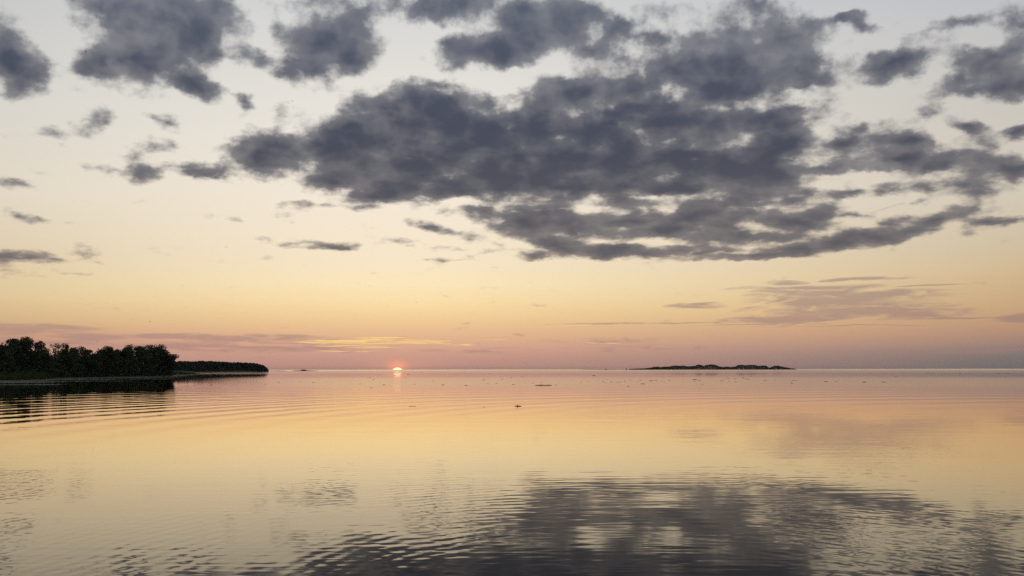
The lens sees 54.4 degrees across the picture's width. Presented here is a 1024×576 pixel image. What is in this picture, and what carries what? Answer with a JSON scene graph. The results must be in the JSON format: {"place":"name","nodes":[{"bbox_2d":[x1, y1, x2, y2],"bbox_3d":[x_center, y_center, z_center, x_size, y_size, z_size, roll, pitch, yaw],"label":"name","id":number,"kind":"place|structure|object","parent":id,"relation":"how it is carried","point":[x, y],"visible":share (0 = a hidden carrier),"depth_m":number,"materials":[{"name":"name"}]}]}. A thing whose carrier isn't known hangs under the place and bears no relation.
{"place":"outdoors","nodes":[
{"label":"outdoors","id":0,"kind":"place"},
{"bbox_2d":[0,374,191,384],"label":"mudflat","id":1,"kind":"structure","parent":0,"point":[41,381],"depth_m":309.92,"materials":[{"name":"brown soil"}]},
{"bbox_2d":[85,349,101,376],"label":"tree","id":2,"kind":"object","parent":1,"relation":"on","point":[94,361],"visible":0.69,"depth_m":413.43,"materials":[{"name":"green plant"}]},
{"bbox_2d":[120,346,137,375],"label":"tree","id":3,"kind":"object","parent":1,"relation":"on","point":[129,356],"visible":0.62,"depth_m":453.16,"materials":[{"name":"green plant"}]},
{"bbox_2d":[125,344,149,364],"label":"tree","id":4,"kind":"object","parent":1,"relation":"on","point":[137,351],"visible":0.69,"depth_m":466.17,"materials":[{"name":"green plant"}]},
{"bbox_2d":[145,344,170,375],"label":"tree","id":5,"kind":"object","parent":1,"relation":"on","point":[156,350],"visible":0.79,"depth_m":487.28,"materials":[{"name":"green plant"}]},
{"bbox_2d":[158,350,178,373],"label":"tree","id":6,"kind":"object","parent":1,"relation":"on","point":[170,361],"visible":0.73,"depth_m":491.15,"materials":[{"name":"green plant"}]},
{"bbox_2d":[178,371,266,371],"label":"headland","id":7,"kind":"structure","parent":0,"point":[221,371],"depth_m":1231.44,"materials":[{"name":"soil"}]},
{"bbox_2d":[173,361,268,371],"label":"wood on headland","id":8,"kind":"object","parent":7,"relation":"on","point":[206,366],"visible":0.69,"depth_m":1253.45,"materials":[{"name":"plant"}]},
{"bbox_2d":[0,369,1023,575],"bbox_3d":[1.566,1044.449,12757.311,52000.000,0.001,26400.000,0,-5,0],"label":"water","id":9,"kind":"structure","parent":0,"point":[628,472],"depth_m":28.65,"materials":[{"name":"beige liquid"}]},
{"bbox_2d":[0,0,1023,369],"label":"sky","id":10,"kind":"structure","parent":0,"point":[273,184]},
{"bbox_2d":[642,369,796,369],"bbox_3d":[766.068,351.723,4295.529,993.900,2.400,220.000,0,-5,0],"label":"island","id":11,"kind":"structure","parent":0,"point":[724,369],"depth_m":4192.98,"materials":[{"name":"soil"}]},
{"bbox_2d":[629,364,792,369],"bbox_3d":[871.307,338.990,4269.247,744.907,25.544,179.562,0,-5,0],"label":"wood on island","id":12,"kind":"object","parent":11,"relation":"on","point":[719,367],"visible":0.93,"depth_m":4229.58,"materials":[{"name":"plant"}]},
{"bbox_3d":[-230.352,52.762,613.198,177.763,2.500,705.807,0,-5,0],"label":"shore","id":13,"kind":"structure","parent":0,"visible":0},
{"bbox_2d":[0,345,13,366],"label":"tree","id":14,"kind":"object","parent":13,"relation":"on","point":[4,353],"visible":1,"depth_m":318.60,"materials":[{"name":"green plant"}]},
{"bbox_2d":[1,338,26,369],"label":"tree","id":15,"kind":"object","parent":13,"relation":"on","point":[19,356],"visible":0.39,"depth_m":339.25,"materials":[{"name":"green plant"}]},
{"bbox_2d":[8,336,47,370],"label":"tree","id":16,"kind":"object","parent":13,"relation":"on","point":[25,343],"visible":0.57,"depth_m":348.43,"materials":[{"name":"green plant"}]},
{"bbox_2d":[33,348,51,368],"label":"tree","id":17,"kind":"object","parent":13,"relation":"on","point":[46,358],"visible":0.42,"depth_m":366.61,"materials":[{"name":"green plant"}]},
{"bbox_2d":[49,343,71,361],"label":"tree","id":18,"kind":"object","parent":13,"relation":"on","point":[65,346],"visible":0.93,"depth_m":388.32,"materials":[{"name":"green plant"}]},
{"bbox_2d":[61,350,79,371],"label":"tree","id":19,"kind":"object","parent":13,"relation":"on","point":[71,360],"visible":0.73,"depth_m":391.47,"materials":[{"name":"green plant"}]},
{"bbox_2d":[69,346,91,364],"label":"tree","id":20,"kind":"object","parent":13,"relation":"on","point":[82,351],"visible":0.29,"depth_m":406.91,"materials":[{"name":"green plant"}]},
{"bbox_2d":[0,346,172,377],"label":"thicket","id":21,"kind":"object","parent":13,"relation":"on","point":[61,369],"visible":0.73,"depth_m":412.93,"materials":[{"name":"green plant"}]},
{"bbox_2d":[0,370,195,379],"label":"grass","id":22,"kind":"structure","parent":13,"relation":"on","point":[23,375],"depth_m":311.63,"materials":[{"name":"plant"}]},
{"bbox_2d":[94,349,107,367],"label":"tree","id":23,"kind":"object","parent":13,"relation":"on","point":[102,356],"visible":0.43,"depth_m":429.30,"materials":[{"name":"green plant"}]},
{"bbox_2d":[99,345,119,372],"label":"tree","id":24,"kind":"object","parent":13,"relation":"on","point":[111,353],"visible":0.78,"depth_m":432.00,"materials":[{"name":"green plant"}]},
{"bbox_2d":[115,348,129,376],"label":"tree","id":25,"kind":"object","parent":13,"relation":"on","point":[123,351],"visible":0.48,"depth_m":448.55,"materials":[{"name":"green plant"}]}
]}

